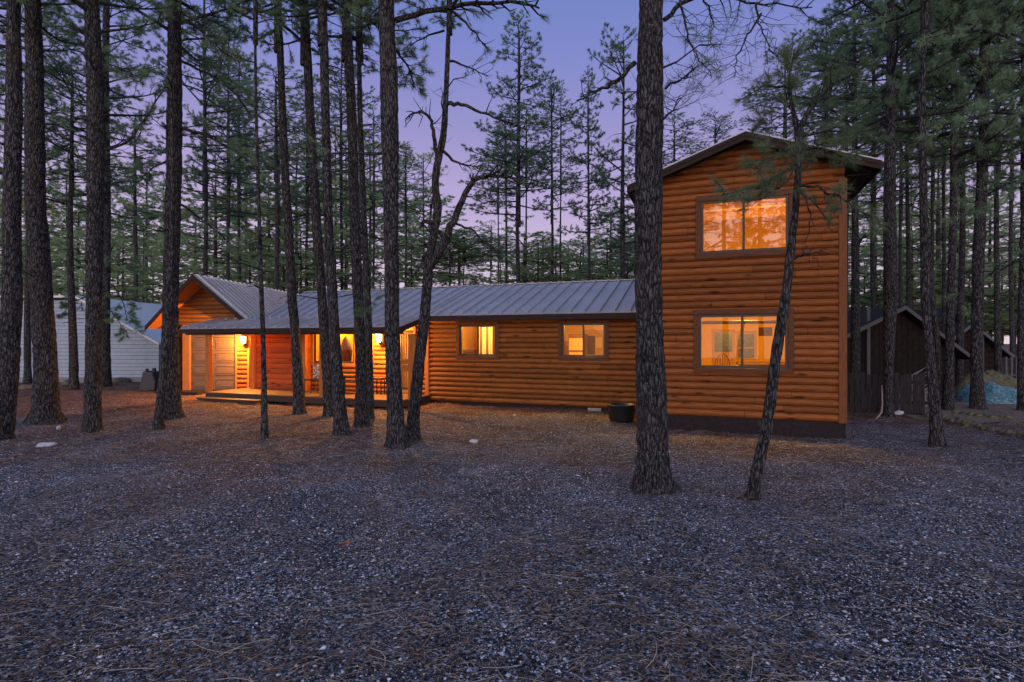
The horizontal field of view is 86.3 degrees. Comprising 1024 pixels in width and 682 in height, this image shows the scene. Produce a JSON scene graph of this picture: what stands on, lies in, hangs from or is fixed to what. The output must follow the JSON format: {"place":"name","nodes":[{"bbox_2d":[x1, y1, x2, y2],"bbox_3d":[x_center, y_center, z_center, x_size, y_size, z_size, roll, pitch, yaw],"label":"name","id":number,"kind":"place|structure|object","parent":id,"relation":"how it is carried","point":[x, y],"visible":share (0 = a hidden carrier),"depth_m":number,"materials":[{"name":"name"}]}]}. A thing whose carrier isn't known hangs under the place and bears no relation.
{"place":"outdoors","nodes":[
{"label":"outdoors","id":0,"kind":"place"},
{"bbox_2d":[0,0,1020,343],"label":"sky","id":1,"kind":"structure","parent":0,"point":[575,26],"materials":[{"name":"purple"}]},
{"bbox_2d":[0,344,1023,681],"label":"ground","id":2,"kind":"structure","parent":0,"point":[584,478],"depth_m":4.92,"materials":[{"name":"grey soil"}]},
{"bbox_2d":[0,0,83,278],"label":"pine tree","id":3,"kind":"object","parent":2,"relation":"on","point":[46,25],"visible":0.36,"depth_m":16.75,"materials":[{"name":"green plant"}]},
{"bbox_2d":[0,0,86,383],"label":"pine tree","id":4,"kind":"object","parent":2,"relation":"on","point":[27,353],"visible":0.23,"depth_m":21.41,"materials":[{"name":"green plant"}]},
{"bbox_2d":[0,0,120,440],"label":"pine tree","id":5,"kind":"object","parent":2,"relation":"on","point":[11,308],"visible":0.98,"depth_m":9.81,"materials":[{"name":"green plant"}]},
{"bbox_2d":[0,0,133,424],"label":"pine tree","id":6,"kind":"object","parent":2,"relation":"on","point":[45,402],"visible":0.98,"depth_m":11.88,"materials":[{"name":"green plant"}]},
{"bbox_2d":[0,48,133,389],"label":"pine tree","id":7,"kind":"object","parent":2,"relation":"on","point":[73,370],"visible":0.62,"depth_m":18.91,"materials":[{"name":"green plant"}]},
{"bbox_2d":[0,295,161,382],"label":"white shed","id":8,"kind":"structure","parent":2,"relation":"on","point":[135,356],"depth_m":22.00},
{"bbox_2d":[50,230,114,298],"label":"young pine","id":9,"kind":"object","parent":2,"relation":"on","point":[59,287],"visible":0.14,"depth_m":32.24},
{"bbox_2d":[47,205,121,290],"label":"pine tree","id":10,"kind":"object","parent":2,"relation":"on","point":[78,226],"visible":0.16,"depth_m":45.54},
{"bbox_2d":[22,0,166,386],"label":"pine tree","id":11,"kind":"object","parent":2,"relation":"on","point":[107,314],"visible":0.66,"depth_m":19.88,"materials":[{"name":"green plant"}]},
{"bbox_2d":[52,230,154,300],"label":"young pine","id":12,"kind":"object","parent":2,"relation":"on","point":[113,274],"visible":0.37,"depth_m":27.12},
{"bbox_2d":[22,0,215,433],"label":"pine tree","id":13,"kind":"object","parent":2,"relation":"on","point":[94,72],"visible":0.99,"depth_m":10.71,"materials":[{"name":"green plant"}]},
{"bbox_2d":[84,225,162,303],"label":"young pine","id":14,"kind":"object","parent":2,"relation":"on","point":[139,276],"visible":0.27,"depth_m":29.14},
{"bbox_2d":[85,102,165,301],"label":"pine tree","id":15,"kind":"object","parent":2,"relation":"on","point":[135,204],"visible":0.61,"depth_m":26.92,"materials":[{"name":"green plant"}]},
{"bbox_2d":[111,223,179,302],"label":"young pine","id":16,"kind":"object","parent":2,"relation":"on","point":[155,270],"visible":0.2,"depth_m":32.86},
{"bbox_2d":[111,153,182,298],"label":"pine tree","id":17,"kind":"object","parent":2,"relation":"on","point":[126,202],"visible":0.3,"depth_m":51.98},
{"bbox_2d":[143,29,178,429],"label":"pine tree","id":18,"kind":"object","parent":2,"relation":"on","point":[158,418],"visible":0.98,"depth_m":10.87,"materials":[{"name":"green plant"}]},
{"bbox_2d":[129,222,201,299],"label":"young pine","id":19,"kind":"object","parent":2,"relation":"on","point":[160,265],"visible":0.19,"depth_m":32.64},
{"bbox_2d":[139,203,212,289],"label":"pine tree","id":20,"kind":"object","parent":2,"relation":"on","point":[193,249],"visible":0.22,"depth_m":45.62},
{"bbox_2d":[104,0,284,419],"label":"pine tree","id":21,"kind":"object","parent":2,"relation":"on","point":[173,406],"visible":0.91,"depth_m":12.52,"materials":[{"name":"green plant"}]},
{"bbox_2d":[141,0,265,275],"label":"pine tree","id":22,"kind":"object","parent":2,"relation":"on","point":[204,149],"visible":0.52,"depth_m":25.94,"materials":[{"name":"green plant"}]},
{"bbox_2d":[156,148,265,282],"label":"pine tree","id":23,"kind":"object","parent":2,"relation":"on","point":[189,235],"visible":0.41,"depth_m":40.21,"materials":[{"name":"plant"}]},
{"bbox_2d":[181,12,282,280],"bbox_3d":[-14.645,-7.617,28.181,4.436,18.578,4.767,0,0,24],"label":"pine tree","id":24,"kind":"object","parent":2,"relation":"on","point":[219,199],"visible":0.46,"depth_m":27.91,"materials":[{"name":"green plant"}]},
{"bbox_2d":[183,44,290,280],"bbox_3d":[-16.295,-8.136,32.771,5.384,19.527,6.297,0,0,39],"label":"pine tree","id":25,"kind":"object","parent":2,"relation":"on","point":[221,120],"visible":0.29,"depth_m":32.89,"materials":[{"name":"green plant"}]},
{"bbox_2d":[208,233,285,285],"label":"young pine","id":26,"kind":"object","parent":2,"relation":"on","point":[222,269],"visible":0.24,"depth_m":35.12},
{"bbox_2d":[195,0,302,439],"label":"pine tree","id":27,"kind":"object","parent":2,"relation":"on","point":[264,430],"visible":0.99,"depth_m":9.98,"materials":[{"name":"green plant"}]},
{"bbox_2d":[217,59,321,291],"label":"pine tree","id":28,"kind":"object","parent":2,"relation":"on","point":[276,162],"visible":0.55,"depth_m":23.93,"materials":[{"name":"green plant"}]},
{"bbox_2d":[230,109,314,288],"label":"pine tree","id":29,"kind":"object","parent":2,"relation":"on","point":[298,185],"visible":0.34,"depth_m":38.52,"materials":[{"name":"plant"}]},
{"bbox_2d":[205,0,342,414],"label":"pine tree","id":30,"kind":"object","parent":2,"relation":"on","point":[299,406],"visible":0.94,"depth_m":13.12,"materials":[{"name":"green plant"}]},
{"bbox_2d":[249,136,338,288],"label":"pine tree","id":31,"kind":"object","parent":2,"relation":"on","point":[282,223],"visible":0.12,"depth_m":43.43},
{"bbox_2d":[247,224,350,293],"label":"young pine","id":32,"kind":"object","parent":2,"relation":"on","point":[310,267],"visible":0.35,"depth_m":29.94,"materials":[{"name":"plant"}]},
{"bbox_2d":[253,79,347,289],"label":"pine tree","id":33,"kind":"object","parent":2,"relation":"on","point":[296,201],"visible":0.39,"depth_m":29.77,"materials":[{"name":"green plant"}]},
{"bbox_2d":[252,129,369,287],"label":"pine tree","id":34,"kind":"object","parent":2,"relation":"on","point":[338,215],"visible":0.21,"depth_m":40.27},
{"bbox_2d":[258,0,375,416],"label":"pine tree","id":35,"kind":"object","parent":2,"relation":"on","point":[305,60],"visible":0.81,"depth_m":12.91,"materials":[{"name":"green plant"}]},
{"bbox_2d":[258,0,381,435],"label":"pine tree","id":36,"kind":"object","parent":2,"relation":"on","point":[341,426],"visible":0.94,"depth_m":10.63,"materials":[{"name":"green plant"}]},
{"bbox_2d":[298,34,380,289],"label":"pine tree","id":37,"kind":"object","parent":2,"relation":"on","point":[341,102],"visible":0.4,"depth_m":33.88,"materials":[{"name":"green plant"}]},
{"bbox_2d":[315,127,383,288],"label":"pine tree","id":38,"kind":"object","parent":2,"relation":"on","point":[346,178],"visible":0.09,"depth_m":58.09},
{"bbox_2d":[290,0,429,419],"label":"pine tree","id":39,"kind":"object","parent":2,"relation":"on","point":[358,47],"visible":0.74,"depth_m":12.46,"materials":[{"name":"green plant"}]},
{"bbox_2d":[332,133,407,281],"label":"pine tree","id":40,"kind":"object","parent":2,"relation":"on","point":[377,255],"visible":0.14,"depth_m":57.96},
{"bbox_2d":[287,0,459,427],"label":"pine tree","id":41,"kind":"object","parent":2,"relation":"on","point":[361,415],"visible":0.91,"depth_m":11.52,"materials":[{"name":"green plant"}]},
{"bbox_2d":[341,104,415,285],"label":"pine tree","id":42,"kind":"object","parent":2,"relation":"on","point":[371,198],"visible":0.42,"depth_m":29.96,"materials":[{"name":"green plant"}]},
{"bbox_2d":[350,171,425,276],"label":"pine tree","id":43,"kind":"object","parent":2,"relation":"on","point":[377,267],"visible":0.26,"depth_m":50.50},
{"bbox_2d":[375,143,430,287],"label":"pine tree","id":44,"kind":"object","parent":2,"relation":"on","point":[405,186],"visible":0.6,"depth_m":31.95,"materials":[{"name":"green plant"}]},
{"bbox_2d":[372,238,443,288],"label":"young pine","id":45,"kind":"object","parent":2,"relation":"on","point":[404,261],"visible":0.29,"depth_m":29.52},
{"bbox_2d":[399,147,448,263],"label":"pine tree","id":46,"kind":"object","parent":2,"relation":"on","point":[429,156],"visible":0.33,"depth_m":64.74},
{"bbox_2d":[298,0,553,449],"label":"pine tree","id":47,"kind":"object","parent":2,"relation":"on","point":[397,437],"visible":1,"depth_m":9.21,"materials":[{"name":"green plant"}]},
{"bbox_2d":[380,189,481,286],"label":"pine tree","id":48,"kind":"object","parent":2,"relation":"on","point":[420,239],"visible":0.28,"depth_m":37.23,"materials":[{"name":"plant"}]},
{"bbox_2d":[412,234,480,285],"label":"young pine","id":49,"kind":"object","parent":2,"relation":"on","point":[449,279],"visible":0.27,"depth_m":33.94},
{"bbox_2d":[394,0,532,441],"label":"pine tree","id":50,"kind":"object","parent":2,"relation":"on","point":[432,254],"visible":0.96,"depth_m":9.83,"materials":[{"name":"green plant"}]},
{"bbox_2d":[408,228,520,283],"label":"pine tree","id":51,"kind":"object","parent":2,"relation":"on","point":[488,253],"visible":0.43,"depth_m":35.60,"materials":[{"name":"plant"}]},
{"bbox_2d":[474,109,537,283],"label":"pine tree","id":52,"kind":"object","parent":2,"relation":"on","point":[503,183],"visible":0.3,"depth_m":28.93,"materials":[{"name":"green plant"}]},
{"bbox_2d":[0,385,1023,681],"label":"pine needle litter","id":53,"kind":"object","parent":2,"relation":"on","point":[470,601],"visible":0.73,"depth_m":4.13,"materials":[{"name":"plant"}]},
{"bbox_2d":[457,9,567,282],"bbox_3d":[0.082,-6.717,24.971,4.620,16.920,4.966,0,0,-44],"label":"pine tree","id":54,"kind":"object","parent":2,"relation":"on","point":[498,133],"visible":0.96,"depth_m":24.87,"materials":[{"name":"green plant"}]},
{"bbox_2d":[145,130,882,438],"bbox_3d":[-2.124,-0.964,20.259,23.506,6.027,14.409,0,0,20],"label":"log cabin","id":55,"kind":"object","parent":2,"relation":"on","point":[722,271],"visible":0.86,"depth_m":13.52,"materials":[{"name":"brown wood"}]},
{"bbox_2d":[191,335,234,389],"bbox_3d":[-9.778,0.535,17.925,1.548,2.142,0.056,0,0,3],"label":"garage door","id":56,"kind":"structure","parent":55,"relation":"in","point":[223,345],"depth_m":17.91,"materials":[{"name":"wood"}]},
{"bbox_2d":[399,326,416,392],"bbox_3d":[-3.016,0.470,15.596,0.654,2.060,0.130,0,0,20],"label":"screen door","id":57,"kind":"structure","parent":55,"relation":"in","point":[403,337],"depth_m":15.65,"materials":[{"name":"white wood"}]},
{"bbox_2d":[456,321,499,359],"bbox_3d":[-0.927,-0.020,14.817,1.270,1.040,0.089,0,0,20],"label":"window","id":58,"kind":"structure","parent":55,"relation":"in","point":[459,324],"depth_m":14.81,"materials":[{"name":"brown wood"}]},
{"bbox_2d":[558,319,609,360],"bbox_3d":[1.808,-0.025,13.811,1.310,1.050,0.089,0,0,20],"label":"window","id":59,"kind":"structure","parent":55,"relation":"in","point":[605,322],"depth_m":13.80,"materials":[{"name":"brown wood"}]},
{"bbox_2d":[712,329,734,365],"bbox_3d":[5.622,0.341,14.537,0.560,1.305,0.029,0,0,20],"label":"back door","id":60,"kind":"structure","parent":55,"relation":"in","point":[731,355],"depth_m":14.51,"materials":[{"name":"white wood"}]},
{"bbox_2d":[693,308,793,374],"bbox_3d":[4.467,0.005,10.595,1.798,1.250,0.089,0,0,20],"label":"window","id":61,"kind":"structure","parent":55,"relation":"in","point":[788,368],"depth_m":10.58,"materials":[{"name":"brown wood"}]},
{"bbox_2d":[695,188,792,258],"bbox_3d":[4.491,-2.250,10.586,1.771,1.240,0.089,0,0,20],"label":"window","id":62,"kind":"structure","parent":55,"relation":"in","point":[700,201],"depth_m":10.61,"materials":[{"name":"brown wood"}]},
{"bbox_2d":[473,224,567,283],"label":"young pine","id":63,"kind":"object","parent":2,"relation":"on","point":[512,268],"visible":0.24,"depth_m":28.81,"materials":[{"name":"plant"}]},
{"bbox_2d":[491,99,557,280],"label":"pine tree","id":64,"kind":"object","parent":2,"relation":"on","point":[540,132],"visible":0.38,"depth_m":29.93,"materials":[{"name":"green plant"}]},
{"bbox_2d":[498,240,574,283],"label":"young pine","id":65,"kind":"object","parent":2,"relation":"on","point":[537,269],"visible":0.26,"depth_m":28.20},
{"bbox_2d":[521,70,583,273],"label":"pine tree","id":66,"kind":"object","parent":2,"relation":"on","point":[553,122],"visible":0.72,"depth_m":27.88,"materials":[{"name":"green plant"}]},
{"bbox_2d":[520,245,587,282],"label":"young pine","id":67,"kind":"object","parent":2,"relation":"on","point":[558,272],"visible":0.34,"depth_m":27.51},
{"bbox_2d":[533,88,582,272],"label":"pine tree","id":68,"kind":"object","parent":2,"relation":"on","point":[561,157],"visible":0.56,"depth_m":28.93,"materials":[{"name":"green plant"}]},
{"bbox_2d":[539,242,619,281],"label":"young pine","id":69,"kind":"object","parent":2,"relation":"on","point":[576,260],"visible":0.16,"depth_m":29.36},
{"bbox_2d":[556,65,619,280],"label":"pine tree","id":70,"kind":"object","parent":2,"relation":"on","point":[582,161],"visible":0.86,"depth_m":25.93,"materials":[{"name":"green plant"}]},
{"bbox_2d":[584,22,637,279],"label":"pine tree","id":71,"kind":"object","parent":2,"relation":"on","point":[623,206],"visible":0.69,"depth_m":24.83,"materials":[{"name":"green plant"}]},
{"bbox_2d":[602,140,635,277],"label":"pine tree","id":72,"kind":"object","parent":2,"relation":"on","point":[628,174],"visible":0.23,"depth_m":30.00,"materials":[{"name":"green plant"}]},
{"bbox_2d":[607,402,634,422],"bbox_3d":[2.420,1.584,12.100,0.620,0.375,0.620,0,0,0],"label":"planter tub","id":73,"kind":"object","parent":2,"relation":"on","point":[621,412],"visible":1,"depth_m":11.87,"materials":[{"name":"black plastic"}]},
{"bbox_2d":[662,109,704,166],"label":"pine tree","id":74,"kind":"object","parent":2,"relation":"on","point":[676,140],"visible":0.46,"depth_m":29.74,"materials":[{"name":"green plant"}]},
{"bbox_2d":[572,0,815,495],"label":"pine tree","id":75,"kind":"object","parent":2,"relation":"on","point":[652,474],"visible":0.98,"depth_m":6.47,"materials":[{"name":"green plant"}]},
{"bbox_2d":[676,109,743,151],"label":"pine tree","id":76,"kind":"object","parent":2,"relation":"on","point":[715,135],"visible":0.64,"depth_m":33.55,"materials":[{"name":"green plant"}]},
{"bbox_2d":[738,34,836,139],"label":"pine tree","id":77,"kind":"object","parent":2,"relation":"on","point":[784,123],"visible":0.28,"depth_m":23.77,"materials":[{"name":"green plant"}]},
{"bbox_2d":[705,35,895,500],"bbox_3d":[3.181,-0.804,6.190,2.374,5.461,1.475,0,0,0],"label":"pine tree","id":78,"kind":"object","parent":2,"relation":"on","point":[799,144],"visible":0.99,"depth_m":6.18,"materials":[{"name":"green plant"}]},
{"bbox_2d":[752,16,881,155],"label":"pine tree","id":79,"kind":"object","parent":2,"relation":"on","point":[816,45],"visible":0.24,"depth_m":18.97,"materials":[{"name":"green plant"}]},
{"bbox_2d":[806,27,911,309],"bbox_3d":[16.807,-6.926,26.911,4.970,17.245,5.813,0,0,9],"label":"pine tree","id":80,"kind":"object","parent":2,"relation":"on","point":[860,116],"visible":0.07,"depth_m":26.92,"materials":[{"name":"green plant"}]},
{"bbox_2d":[847,372,883,412],"bbox_3d":[8.658,1.291,13.411,0.964,1.068,0.067,0,0,12],"label":"picket fence","id":81,"kind":"object","parent":2,"relation":"on","point":[856,382],"visible":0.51,"depth_m":13.39,"materials":[{"name":"wood"}]},
{"bbox_2d":[785,0,949,398],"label":"pine tree","id":82,"kind":"object","parent":2,"relation":"on","point":[855,328],"visible":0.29,"depth_m":15.88,"materials":[{"name":"green plant"}]},
{"bbox_2d":[804,0,942,307],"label":"pine tree","id":83,"kind":"object","parent":2,"relation":"on","point":[872,272],"visible":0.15,"depth_m":20.93,"materials":[{"name":"green plant"}]},
{"bbox_2d":[848,243,919,309],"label":"young pine","id":84,"kind":"object","parent":2,"relation":"on","point":[865,255],"visible":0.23,"depth_m":31.31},
{"bbox_2d":[848,196,941,269],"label":"pine tree","id":85,"kind":"object","parent":2,"relation":"on","point":[863,237],"visible":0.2,"depth_m":37.27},
{"bbox_2d":[858,0,939,305],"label":"pine tree","id":86,"kind":"object","parent":2,"relation":"on","point":[900,181],"visible":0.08,"depth_m":27.93,"materials":[{"name":"green plant"}]},
{"bbox_2d":[780,0,1023,417],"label":"pine tree","id":87,"kind":"object","parent":2,"relation":"on","point":[890,271],"visible":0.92,"depth_m":12.72,"materials":[{"name":"green plant"}]},
{"bbox_2d":[840,0,967,308],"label":"pine tree","id":88,"kind":"object","parent":2,"relation":"on","point":[908,290],"visible":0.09,"depth_m":19.94,"materials":[{"name":"green plant"}]},
{"bbox_2d":[847,305,969,388],"bbox_3d":[13.745,0.376,21.630,4.572,3.248,5.340,0,0,0],"label":"brown cabin","id":89,"kind":"object","parent":2,"relation":"on","point":[909,357],"visible":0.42,"depth_m":19.35,"materials":[{"name":"wood"}]},
{"bbox_2d":[892,373,927,414],"bbox_3d":[9.476,1.284,13.062,0.863,1.056,0.068,0,0,21],"label":"picket fence","id":90,"kind":"object","parent":2,"relation":"on","point":[905,401],"visible":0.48,"depth_m":13.03,"materials":[{"name":"wood"}]},
{"bbox_2d":[845,0,981,448],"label":"pine tree","id":91,"kind":"object","parent":2,"relation":"on","point":[937,437],"visible":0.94,"depth_m":9.16,"materials":[{"name":"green plant"}]},
{"bbox_2d":[863,233,966,313],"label":"young pine","id":92,"kind":"object","parent":2,"relation":"on","point":[915,274],"visible":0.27,"depth_m":30.38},
{"bbox_2d":[861,0,1002,408],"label":"pine tree","id":93,"kind":"object","parent":2,"relation":"on","point":[937,345],"visible":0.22,"depth_m":13.92,"materials":[{"name":"green plant"}]},
{"bbox_2d":[896,29,975,301],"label":"pine tree","id":94,"kind":"object","parent":2,"relation":"on","point":[932,177],"visible":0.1,"depth_m":23.97,"materials":[{"name":"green plant"}]},
{"bbox_2d":[861,161,1018,300],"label":"pine tree","id":95,"kind":"object","parent":2,"relation":"on","point":[937,203],"visible":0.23,"depth_m":36.59,"materials":[{"name":"plant"}]},
{"bbox_2d":[877,28,1011,333],"bbox_3d":[17.233,-7.197,21.996,4.259,17.904,4.402,0,0,-42],"label":"pine tree","id":96,"kind":"object","parent":2,"relation":"on","point":[943,215],"visible":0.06,"depth_m":21.93,"materials":[{"name":"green plant"}]},
{"bbox_2d":[868,0,1023,409],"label":"pine tree","id":97,"kind":"object","parent":2,"relation":"on","point":[977,399],"visible":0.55,"depth_m":13.91,"materials":[{"name":"green plant"}]},
{"bbox_2d":[874,0,1023,410],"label":"pine tree","id":98,"kind":"object","parent":2,"relation":"on","point":[995,131],"visible":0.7,"depth_m":13.72,"materials":[{"name":"green plant"}]},
{"bbox_2d":[898,1,1020,386],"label":"pine tree","id":99,"kind":"object","parent":2,"relation":"on","point":[959,374],"visible":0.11,"depth_m":19.95,"materials":[{"name":"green plant"}]},
{"bbox_2d":[903,0,1023,292],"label":"pine tree","id":100,"kind":"object","parent":2,"relation":"on","point":[1005,55],"visible":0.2,"depth_m":15.56,"materials":[{"name":"green plant"}]},
{"bbox_2d":[912,0,1023,317],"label":"pine tree","id":101,"kind":"object","parent":2,"relation":"on","point":[978,106],"visible":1,"depth_m":8.23,"materials":[{"name":"green plant"}]},
{"bbox_2d":[926,0,1023,410],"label":"pine tree","id":102,"kind":"object","parent":2,"relation":"on","point":[1020,331],"visible":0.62,"depth_m":13.57,"materials":[{"name":"green plant"}]},
{"bbox_2d":[929,2,1020,373],"bbox_3d":[16.130,-6.283,18.120,4.891,16.195,4.733,0,0,7],"label":"pine tree","id":103,"kind":"object","parent":2,"relation":"on","point":[997,342],"visible":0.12,"depth_m":17.95,"materials":[{"name":"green plant"}]},
{"bbox_2d":[939,323,1016,379],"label":"log cottage","id":104,"kind":"structure","parent":2,"relation":"on","point":[988,353],"depth_m":23.35,"materials":[{"name":"wood"}]},
{"bbox_2d":[946,202,1020,277],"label":"pine tree","id":105,"kind":"object","parent":2,"relation":"on","point":[1005,233],"visible":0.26,"depth_m":55.78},
{"bbox_2d":[949,14,1020,377],"bbox_3d":[21.847,-7.560,24.124,4.733,18.648,4.891,0,0,3],"label":"pine tree","id":106,"kind":"object","parent":2,"relation":"on","point":[1011,273],"visible":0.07,"depth_m":23.96,"materials":[{"name":"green plant"}]},
{"bbox_2d":[954,370,1016,396],"bbox_3d":[14.787,1.317,16.900,2.200,0.880,1.000,0,0,0],"label":"brush heap","id":107,"kind":"object","parent":2,"relation":"on","point":[998,378],"visible":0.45,"depth_m":16.74,"materials":[{"name":"plant"}]},
{"bbox_2d":[955,259,1018,338],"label":"young pine","id":108,"kind":"object","parent":2,"relation":"on","point":[991,313],"visible":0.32,"depth_m":29.67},
{"bbox_2d":[961,382,1016,403],"bbox_3d":[13.796,1.470,15.600,1.700,0.601,1.200,0,0,0],"label":"tarp heap","id":109,"kind":"object","parent":2,"relation":"on","point":[995,393],"visible":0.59,"depth_m":15.27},
{"bbox_2d":[871,402,1023,422],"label":"dirt path","id":110,"kind":"structure","parent":0,"point":[1000,410],"depth_m":13.26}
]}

